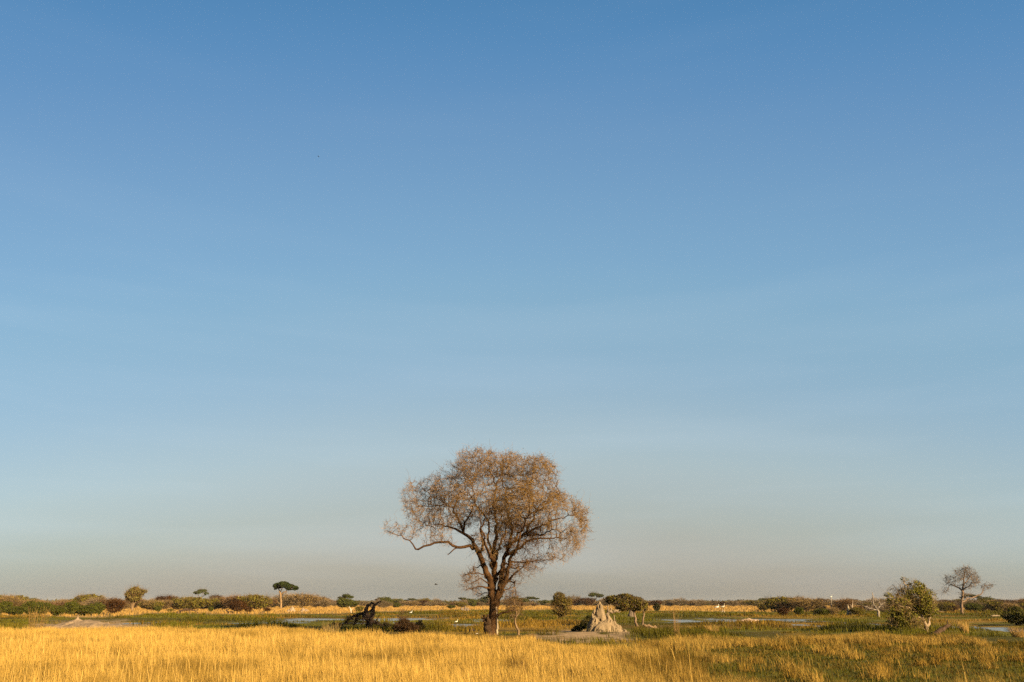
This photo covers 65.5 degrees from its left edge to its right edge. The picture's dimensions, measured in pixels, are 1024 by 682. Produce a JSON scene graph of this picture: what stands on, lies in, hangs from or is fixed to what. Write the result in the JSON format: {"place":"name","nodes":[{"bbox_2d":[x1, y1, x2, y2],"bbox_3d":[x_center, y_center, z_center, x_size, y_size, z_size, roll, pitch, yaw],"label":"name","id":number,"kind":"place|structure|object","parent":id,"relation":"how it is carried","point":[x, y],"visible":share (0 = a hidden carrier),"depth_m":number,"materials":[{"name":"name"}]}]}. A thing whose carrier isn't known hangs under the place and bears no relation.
{"place":"outdoors","nodes":[
{"label":"outdoors","id":0,"kind":"place"},
{"bbox_2d":[0,604,1023,681],"bbox_3d":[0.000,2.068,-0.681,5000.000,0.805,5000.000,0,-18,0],"label":"ground","id":1,"kind":"structure","parent":0,"point":[569,633],"depth_m":69.08,"materials":[{"name":"green plant"}]},
{"bbox_2d":[0,600,12,613],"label":"hedge bush","id":2,"kind":"object","parent":1,"relation":"on","point":[3,604],"visible":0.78,"depth_m":167.17,"materials":[{"name":"green plant"}]},
{"bbox_2d":[0,594,22,607],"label":"scrub tree","id":3,"kind":"object","parent":1,"relation":"on","point":[16,600],"visible":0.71,"depth_m":271.78,"materials":[{"name":"brown plant"}]},
{"bbox_2d":[3,605,30,614],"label":"hedge bush","id":4,"kind":"object","parent":1,"relation":"on","point":[17,610],"visible":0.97,"depth_m":150.31,"materials":[{"name":"green plant"}]},
{"bbox_2d":[7,591,30,603],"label":"olive bush","id":5,"kind":"object","parent":1,"relation":"on","point":[24,598],"visible":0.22,"depth_m":336.72,"materials":[{"name":"green plant"}]},
{"bbox_2d":[21,599,40,614],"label":"hedge bush","id":6,"kind":"object","parent":1,"relation":"on","point":[27,604],"visible":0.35,"depth_m":167.43,"materials":[{"name":"green plant"}]},
{"bbox_2d":[17,598,47,605],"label":"scrub tree","id":7,"kind":"object","parent":1,"relation":"on","point":[25,601],"visible":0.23,"depth_m":274.77,"materials":[{"name":"brown plant"}]},
{"bbox_2d":[28,601,54,613],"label":"hedge bush","id":8,"kind":"object","parent":1,"relation":"on","point":[37,606],"visible":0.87,"depth_m":158.08,"materials":[{"name":"green plant"}]},
{"bbox_2d":[28,604,56,628],"bbox_3d":[-37.133,21.778,62.330,1.878,2.255,1.970,0,-18,0],"label":"orange grass clump","id":9,"kind":"object","parent":1,"relation":"on","point":[36,619],"visible":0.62,"depth_m":62.20,"materials":[{"name":"plant"}]},
{"bbox_2d":[49,604,68,615],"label":"hedge bush","id":10,"kind":"object","parent":1,"relation":"on","point":[57,610],"visible":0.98,"depth_m":150.37,"materials":[{"name":"green plant"}]},
{"bbox_2d":[64,600,80,614],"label":"hedge bush","id":11,"kind":"object","parent":1,"relation":"on","point":[71,605],"visible":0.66,"depth_m":158.32,"materials":[{"name":"green plant"}]},
{"bbox_2d":[43,615,128,627],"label":"bare sand patch","id":12,"kind":"object","parent":1,"relation":"on","point":[77,622],"visible":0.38,"depth_m":78.38,"materials":[{"name":"beige sand"}]},
{"bbox_2d":[73,604,100,615],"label":"hedge bush","id":13,"kind":"object","parent":1,"relation":"on","point":[84,610],"visible":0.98,"depth_m":150.29,"materials":[{"name":"green plant"}]},
{"bbox_2d":[71,590,108,604],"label":"olive tree","id":14,"kind":"object","parent":1,"relation":"on","point":[81,598],"visible":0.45,"depth_m":301.42,"materials":[{"name":"green plant"}]},
{"bbox_2d":[80,594,114,605],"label":"scrub tree","id":15,"kind":"object","parent":1,"relation":"on","point":[93,599],"visible":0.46,"depth_m":275.42,"materials":[{"name":"brown plant"}]},
{"bbox_2d":[90,601,105,614],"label":"hedge bush","id":16,"kind":"object","parent":1,"relation":"on","point":[101,606],"visible":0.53,"depth_m":158.78,"materials":[{"name":"green plant"}]},
{"bbox_2d":[96,596,125,608],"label":"scrub tree","id":17,"kind":"object","parent":1,"relation":"on","point":[108,599],"visible":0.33,"depth_m":276.41,"materials":[{"name":"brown plant"}]},
{"bbox_2d":[103,597,126,613],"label":"russet bush","id":18,"kind":"object","parent":1,"relation":"on","point":[118,605],"visible":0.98,"depth_m":167.33,"materials":[{"name":"brown plant"}]},
{"bbox_2d":[124,598,146,608],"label":"scrub tree","id":19,"kind":"object","parent":1,"relation":"on","point":[135,604],"visible":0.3,"depth_m":302.79,"materials":[{"name":"brown plant"}]},
{"bbox_2d":[124,584,148,610],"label":"acacia tree","id":20,"kind":"object","parent":1,"relation":"on","point":[134,594],"visible":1,"depth_m":232.27,"materials":[{"name":"green plant"}]},
{"bbox_2d":[138,598,161,609],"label":"scrub tree","id":21,"kind":"object","parent":1,"relation":"on","point":[145,606],"visible":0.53,"depth_m":278.62,"materials":[{"name":"brown plant"}]},
{"bbox_2d":[142,598,164,609],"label":"scrub tree","id":22,"kind":"object","parent":1,"relation":"on","point":[147,603],"visible":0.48,"depth_m":277.76,"materials":[{"name":"brown plant"}]},
{"bbox_2d":[151,600,164,608],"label":"olive bush","id":23,"kind":"object","parent":1,"relation":"on","point":[155,604],"visible":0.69,"depth_m":251.24,"materials":[{"name":"green plant"}]},
{"bbox_2d":[155,593,176,608],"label":"dark russet bush","id":24,"kind":"object","parent":1,"relation":"on","point":[167,597],"visible":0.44,"depth_m":301.12,"materials":[{"name":"brown plant"}]},
{"bbox_2d":[158,599,173,609],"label":"scrub tree","id":25,"kind":"object","parent":1,"relation":"on","point":[167,603],"visible":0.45,"depth_m":292.96,"materials":[{"name":"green plant"}]},
{"bbox_2d":[170,595,196,608],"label":"scrub tree","id":26,"kind":"object","parent":1,"relation":"on","point":[176,601],"visible":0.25,"depth_m":264.30,"materials":[{"name":"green plant"}]},
{"bbox_2d":[177,594,211,610],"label":"wide olive bush","id":27,"kind":"object","parent":1,"relation":"on","point":[188,603],"visible":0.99,"depth_m":250.87,"materials":[{"name":"green plant"}]},
{"bbox_2d":[193,588,209,596],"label":"dark canopy tree","id":28,"kind":"object","parent":1,"relation":"on","point":[202,591],"visible":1,"depth_m":755.50,"materials":[{"name":"green plant"}]},
{"bbox_2d":[205,595,225,608],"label":"olive thicket bush","id":29,"kind":"object","parent":1,"relation":"on","point":[215,603],"visible":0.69,"depth_m":273.33,"materials":[{"name":"green plant"}]},
{"bbox_2d":[219,592,243,609],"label":"scrub tree","id":30,"kind":"object","parent":1,"relation":"on","point":[226,602],"visible":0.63,"depth_m":267.83,"materials":[{"name":"brown plant"}]},
{"bbox_2d":[228,599,247,612],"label":"dark brown bush","id":31,"kind":"object","parent":1,"relation":"on","point":[234,605],"visible":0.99,"depth_m":188.22,"materials":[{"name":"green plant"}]},
{"bbox_2d":[236,592,273,608],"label":"scrub tree","id":32,"kind":"object","parent":1,"relation":"on","point":[251,599],"visible":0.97,"depth_m":264.44,"materials":[{"name":"green plant"}]},
{"bbox_2d":[261,597,278,608],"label":"scrub tree","id":33,"kind":"object","parent":1,"relation":"on","point":[275,601],"visible":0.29,"depth_m":293.23,"materials":[{"name":"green plant"}]},
{"bbox_2d":[272,591,294,607],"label":"scrub tree","id":34,"kind":"object","parent":1,"relation":"on","point":[284,600],"visible":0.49,"depth_m":379.03,"materials":[{"name":"brown plant"}]},
{"bbox_2d":[273,580,298,608],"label":"umbrella tree","id":35,"kind":"object","parent":1,"relation":"on","point":[286,585],"visible":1,"depth_m":313.95,"materials":[{"name":"green plant"}]},
{"bbox_2d":[284,592,321,607],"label":"scrub tree","id":36,"kind":"object","parent":1,"relation":"on","point":[297,598],"visible":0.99,"depth_m":355.42,"materials":[{"name":"brown plant"}]},
{"bbox_2d":[302,595,333,607],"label":"scrub tree","id":37,"kind":"object","parent":1,"relation":"on","point":[313,603],"visible":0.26,"depth_m":395.76,"materials":[{"name":"brown plant"}]},
{"bbox_2d":[316,598,330,607],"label":"scrub tree","id":38,"kind":"object","parent":1,"relation":"on","point":[326,602],"visible":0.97,"depth_m":389.48,"materials":[{"name":"brown plant"}]},
{"bbox_2d":[322,621,341,633],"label":"reed stalks","id":39,"kind":"object","parent":1,"relation":"on","point":[331,627],"visible":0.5,"depth_m":59.17,"materials":[{"name":"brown plant"}]},
{"bbox_2d":[336,597,355,607],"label":"scrub tree","id":40,"kind":"object","parent":1,"relation":"on","point":[343,602],"visible":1,"depth_m":369.34,"materials":[{"name":"green plant"}]},
{"bbox_2d":[337,594,354,598],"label":"wide dark tree","id":41,"kind":"object","parent":1,"relation":"on","point":[346,595],"visible":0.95,"depth_m":430.67,"materials":[{"name":"green plant"}]},
{"bbox_2d":[327,601,383,628],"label":"fallen burnt tree","id":42,"kind":"object","parent":1,"relation":"on","point":[367,617],"visible":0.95,"depth_m":74.24,"materials":[{"name":"black wood"}]},
{"bbox_2d":[377,600,392,607],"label":"scrub tree","id":43,"kind":"object","parent":1,"relation":"on","point":[383,603],"visible":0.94,"depth_m":357.72,"materials":[{"name":"green plant"}]},
{"bbox_2d":[380,596,393,602],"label":"peaked green tree","id":44,"kind":"object","parent":1,"relation":"on","point":[387,599],"visible":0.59,"depth_m":502.30,"materials":[{"name":"green plant"}]},
{"bbox_2d":[396,609,409,621],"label":"stalk shrub","id":45,"kind":"object","parent":1,"relation":"on","point":[402,617],"visible":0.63,"depth_m":79.59,"materials":[{"name":"brown plant"}]},
{"bbox_2d":[393,617,420,633],"bbox_3d":[-8.226,22.131,61.791,2.402,1.382,2.693,0,-18,0],"label":"brown shrub","id":46,"kind":"object","parent":1,"relation":"on","point":[404,625],"visible":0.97,"depth_m":61.41,"materials":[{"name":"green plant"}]},
{"bbox_2d":[402,600,421,605],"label":"scrub tree","id":47,"kind":"object","parent":1,"relation":"on","point":[414,603],"visible":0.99,"depth_m":558.70,"materials":[{"name":"green plant"}]},
{"bbox_2d":[415,620,424,630],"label":"dark brush","id":48,"kind":"object","parent":1,"relation":"on","point":[420,623],"visible":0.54,"depth_m":68.48,"materials":[{"name":"brown plant"}]},
{"bbox_2d":[424,600,438,605],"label":"scrub tree","id":49,"kind":"object","parent":1,"relation":"on","point":[432,603],"visible":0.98,"depth_m":558.31,"materials":[{"name":"green plant"}]},
{"bbox_2d":[455,602,468,606],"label":"pale green bush","id":50,"kind":"object","parent":1,"relation":"on","point":[461,604],"visible":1,"depth_m":429.77,"materials":[{"name":"green plant"}]},
{"bbox_2d":[468,599,476,605],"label":"hidden green tree","id":51,"kind":"object","parent":1,"relation":"on","point":[471,601],"visible":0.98,"depth_m":501.68,"materials":[{"name":"green plant"}]},
{"bbox_2d":[477,595,489,605],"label":"scrub tree","id":52,"kind":"object","parent":1,"relation":"on","point":[485,599],"visible":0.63,"depth_m":687.88,"materials":[{"name":"green plant"}]},
{"bbox_2d":[481,614,491,635],"bbox_3d":[-1.798,20.998,58.665,0.706,1.737,0.769,15,-23,-38],"label":"broken snag","id":53,"kind":"object","parent":1,"relation":"on","point":[487,624],"visible":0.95,"depth_m":58.54,"materials":[{"name":"brown plant"}]},
{"bbox_2d":[380,439,598,634],"bbox_3d":[-1.597,14.890,61.199,16.470,14.695,11.740,0,-18,0],"label":"camelthorn tree","id":54,"kind":"object","parent":1,"relation":"on","point":[492,553],"visible":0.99,"depth_m":60.80,"materials":[{"name":"brown plant"}]},
{"bbox_2d":[1,605,988,616],"bbox_3d":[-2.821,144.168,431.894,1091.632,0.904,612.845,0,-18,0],"label":"straw grass","id":55,"kind":"structure","parent":1,"relation":"on","point":[339,610],"depth_m":287.39,"materials":[{"name":"yellow plant"}]},
{"bbox_2d":[0,627,1010,681],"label":"seed stalks","id":56,"kind":"object","parent":1,"relation":"on","point":[293,634],"visible":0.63,"depth_m":27.14,"materials":[{"name":"yellow dry grass"}]},
{"bbox_2d":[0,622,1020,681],"bbox_3d":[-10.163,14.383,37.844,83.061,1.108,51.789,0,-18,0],"label":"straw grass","id":57,"kind":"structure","parent":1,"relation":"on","point":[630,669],"depth_m":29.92,"materials":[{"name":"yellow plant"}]},
{"bbox_2d":[0,608,1023,649],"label":"marsh sedge","id":58,"kind":"object","parent":1,"relation":"on","point":[539,616],"visible":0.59,"depth_m":87.66,"materials":[{"name":"green plant"}]},
{"bbox_2d":[500,580,526,634],"bbox_3d":[0.219,19.572,58.609,2.536,4.124,3.171,0,-18,0],"label":"dead sapling","id":59,"kind":"object","parent":1,"relation":"on","point":[514,608],"visible":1,"depth_m":58.75,"materials":[{"name":"brown plant"}]},
{"bbox_2d":[508,652,528,675],"bbox_3d":[0.189,10.238,25.029,0.772,0.851,0.556,12,-21,-31],"label":"dark seed plant","id":60,"kind":"object","parent":1,"relation":"on","point":[516,663],"visible":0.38,"depth_m":25.07,"materials":[{"name":"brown plant"}]},
{"bbox_2d":[46,599,1006,604],"bbox_3d":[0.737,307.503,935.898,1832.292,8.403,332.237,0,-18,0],"label":"distant woodland","id":61,"kind":"object","parent":1,"relation":"on","point":[446,601],"visible":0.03,"depth_m":831.65,"materials":[{"name":"green plant"}]},
{"bbox_2d":[539,599,551,605],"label":"scrub tree","id":62,"kind":"object","parent":1,"relation":"on","point":[544,602],"visible":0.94,"depth_m":681.58,"materials":[{"name":"green plant"}]},
{"bbox_2d":[548,591,573,617],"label":"upright bush","id":63,"kind":"object","parent":1,"relation":"on","point":[563,610],"visible":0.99,"depth_m":111.59,"materials":[{"name":"green plant"}]},
{"bbox_2d":[571,599,580,605],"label":"scrub tree","id":64,"kind":"object","parent":1,"relation":"on","point":[576,602],"visible":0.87,"depth_m":569.01,"materials":[{"name":"green plant"}]},
{"bbox_2d":[570,614,590,631],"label":"leaning brush","id":65,"kind":"object","parent":1,"relation":"on","point":[583,623],"visible":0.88,"depth_m":67.61,"materials":[{"name":"green plant"}]},
{"bbox_2d":[577,597,596,605],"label":"scrub tree","id":66,"kind":"object","parent":1,"relation":"on","point":[586,601],"visible":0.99,"depth_m":566.12,"materials":[{"name":"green plant"}]},
{"bbox_2d":[588,591,603,600],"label":"scrub tree","id":67,"kind":"object","parent":1,"relation":"on","point":[592,594],"visible":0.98,"depth_m":719.70,"materials":[{"name":"green plant"}]},
{"bbox_2d":[582,601,626,631],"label":"termite mound","id":68,"kind":"object","parent":1,"relation":"on","point":[601,620],"visible":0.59,"depth_m":65.10,"materials":[{"name":"soil"}]},
{"bbox_2d":[605,604,619,614],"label":"fallen branch","id":69,"kind":"object","parent":68,"relation":"attached to","point":[611,611],"visible":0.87,"depth_m":66.97,"materials":[{"name":"beige wood"}]},
{"bbox_2d":[602,593,649,625],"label":"flat acacia","id":70,"kind":"object","parent":1,"relation":"on","point":[631,602],"visible":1,"depth_m":83.27,"materials":[{"name":"green plant"}]},
{"bbox_2d":[653,603,660,610],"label":"dark round bush","id":71,"kind":"object","parent":1,"relation":"on","point":[656,606],"visible":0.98,"depth_m":231.65,"materials":[{"name":"green plant"}]},
{"bbox_2d":[661,599,672,605],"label":"scrub tree","id":72,"kind":"object","parent":1,"relation":"on","point":[666,603],"visible":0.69,"depth_m":578.25,"materials":[{"name":"green plant"}]},
{"bbox_2d":[670,607,683,634],"bbox_3d":[10.830,18.540,52.849,0.630,2.396,1.098,11,-21,-31],"label":"dry stalk plant","id":73,"kind":"object","parent":1,"relation":"on","point":[674,614],"visible":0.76,"depth_m":52.82,"materials":[{"name":"beige plant"}]},
{"bbox_2d":[670,597,691,605],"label":"scrub tree","id":74,"kind":"object","parent":1,"relation":"on","point":[678,601],"visible":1,"depth_m":569.58,"materials":[{"name":"green plant"}]},
{"bbox_2d":[691,599,708,605],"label":"scrub tree","id":75,"kind":"object","parent":1,"relation":"on","point":[700,602],"visible":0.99,"depth_m":575.47,"materials":[{"name":"green plant"}]},
{"bbox_2d":[704,625,719,632],"bbox_3d":[15.548,22.461,62.071,1.333,0.755,1.416,9,-20,-25],"label":"straw tussock","id":76,"kind":"object","parent":1,"relation":"on","point":[713,628],"visible":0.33,"depth_m":61.90,"materials":[{"name":"beige plant"}]},
{"bbox_2d":[726,600,739,605],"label":"scrub tree","id":77,"kind":"object","parent":1,"relation":"on","point":[735,602],"visible":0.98,"depth_m":558.64,"materials":[{"name":"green plant"}]},
{"bbox_2d":[743,599,762,605],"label":"scrub tree","id":78,"kind":"object","parent":1,"relation":"on","point":[752,602],"visible":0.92,"depth_m":557.19,"materials":[{"name":"green plant"}]},
{"bbox_2d":[757,602,769,610],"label":"scrub tree","id":79,"kind":"object","parent":1,"relation":"on","point":[760,606],"visible":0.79,"depth_m":231.94,"materials":[{"name":"green plant"}]},
{"bbox_2d":[761,593,794,610],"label":"scrub tree","id":80,"kind":"object","parent":1,"relation":"on","point":[770,601],"visible":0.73,"depth_m":222.75,"materials":[{"name":"green plant"}]},
{"bbox_2d":[776,608,790,614],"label":"dry brown bush","id":81,"kind":"object","parent":1,"relation":"on","point":[782,611],"visible":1,"depth_m":150.49,"materials":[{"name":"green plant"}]},
{"bbox_2d":[775,601,796,610],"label":"scrub tree","id":82,"kind":"object","parent":1,"relation":"on","point":[780,604],"visible":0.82,"depth_m":220.29,"materials":[{"name":"green plant"}]},
{"bbox_2d":[793,606,803,614],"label":"dark leafy bush","id":83,"kind":"object","parent":1,"relation":"on","point":[798,610],"visible":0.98,"depth_m":158.27,"materials":[{"name":"green plant"}]},
{"bbox_2d":[786,596,830,611],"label":"scrub tree","id":84,"kind":"object","parent":1,"relation":"on","point":[802,602],"visible":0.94,"depth_m":217.56,"materials":[{"name":"green plant"}]},
{"bbox_2d":[810,608,830,614],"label":"long green bush","id":85,"kind":"object","parent":1,"relation":"on","point":[817,611],"visible":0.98,"depth_m":158.15,"materials":[{"name":"green plant"}]},
{"bbox_2d":[826,606,841,614],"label":"tan bank bush","id":86,"kind":"object","parent":1,"relation":"on","point":[834,611],"visible":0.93,"depth_m":158.44,"materials":[{"name":"brown plant"}]},
{"bbox_2d":[833,596,854,610],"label":"reddish tree","id":87,"kind":"object","parent":1,"relation":"on","point":[840,604],"visible":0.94,"depth_m":215.11,"materials":[{"name":"brown plant"}]},
{"bbox_2d":[848,606,864,614],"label":"bank bush","id":88,"kind":"object","parent":1,"relation":"on","point":[858,609],"visible":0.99,"depth_m":158.47,"materials":[{"name":"green plant"}]},
{"bbox_2d":[863,592,888,616],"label":"grey dead tree","id":89,"kind":"object","parent":1,"relation":"on","point":[877,608],"visible":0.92,"depth_m":142.13,"materials":[{"name":"grey wood"}]},
{"bbox_2d":[880,576,942,631],"bbox_3d":[32.757,21.637,65.496,4.258,4.927,6.544,-17,-25,42],"label":"leaning green tree","id":90,"kind":"object","parent":1,"relation":"on","point":[911,605],"visible":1,"depth_m":64.88,"materials":[{"name":"green plant"}]},
{"bbox_2d":[931,618,950,634],"bbox_3d":[32.153,21.672,59.953,2.195,1.583,0.432,4,-19,-12],"label":"leaning log","id":91,"kind":"object","parent":1,"relation":"on","point":[943,628],"visible":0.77,"depth_m":59.89,"materials":[{"name":"brown wood"}]},
{"bbox_2d":[937,599,955,610],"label":"yellow green bush","id":92,"kind":"object","parent":1,"relation":"on","point":[944,607],"visible":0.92,"depth_m":214.90,"materials":[{"name":"green plant"}]},
{"bbox_2d":[956,621,968,633],"bbox_3d":[35.714,22.645,62.929,1.022,0.951,0.880,0,-18,0],"label":"tall grass clump","id":93,"kind":"object","parent":1,"relation":"on","point":[964,628],"visible":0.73,"depth_m":62.77,"materials":[{"name":"yellow plant"}]},
{"bbox_2d":[936,560,992,613],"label":"bare tree","id":94,"kind":"object","parent":1,"relation":"on","point":[970,574],"visible":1,"depth_m":177.13,"materials":[{"name":"brown plant"}]},
{"bbox_2d":[958,599,982,610],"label":"scrub tree","id":95,"kind":"object","parent":1,"relation":"on","point":[967,601],"visible":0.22,"depth_m":235.76,"materials":[{"name":"green plant"}]},
{"bbox_2d":[959,592,982,598],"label":"scrub tree","id":96,"kind":"object","parent":1,"relation":"on","point":[970,595],"visible":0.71,"depth_m":744.95,"materials":[{"name":"green plant"}]},
{"bbox_2d":[963,602,985,610],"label":"shaded green bush","id":97,"kind":"object","parent":1,"relation":"on","point":[972,606],"visible":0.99,"depth_m":214.77,"materials":[{"name":"green plant"}]},
{"bbox_2d":[983,600,1003,610],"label":"twiggy olive bush","id":98,"kind":"object","parent":1,"relation":"on","point":[993,605],"visible":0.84,"depth_m":214.94,"materials":[{"name":"green plant"}]},
{"bbox_2d":[999,601,1021,611],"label":"twiggy tan bush","id":99,"kind":"object","parent":1,"relation":"on","point":[1006,605],"visible":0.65,"depth_m":177.51,"materials":[{"name":"brown plant"}]},
{"bbox_2d":[999,605,1023,625],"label":"dark bank bush","id":100,"kind":"object","parent":1,"relation":"on","point":[1013,614],"visible":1,"depth_m":84.58,"materials":[{"name":"green plant"}]},
{"bbox_2d":[1006,627,1023,636],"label":"bank tussock","id":101,"kind":"object","parent":1,"relation":"on","point":[1015,633],"visible":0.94,"depth_m":56.26,"materials":[{"name":"beige plant"}]},
{"bbox_2d":[0,0,1023,602],"label":"sky","id":102,"kind":"structure","parent":0,"point":[749,274],"materials":[{"name":"blue"}]},
{"bbox_2d":[14,632,1023,681],"bbox_3d":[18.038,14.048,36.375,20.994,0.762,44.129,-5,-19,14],"label":"straw tussock grass","id":103,"kind":"structure","parent":0,"point":[886,669],"depth_m":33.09,"materials":[{"name":"plant"}]},
{"bbox_2d":[123,618,1023,632],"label":"water","id":104,"kind":"structure","parent":0,"point":[679,620],"depth_m":113.17,"materials":[{"name":"blue liquid"}]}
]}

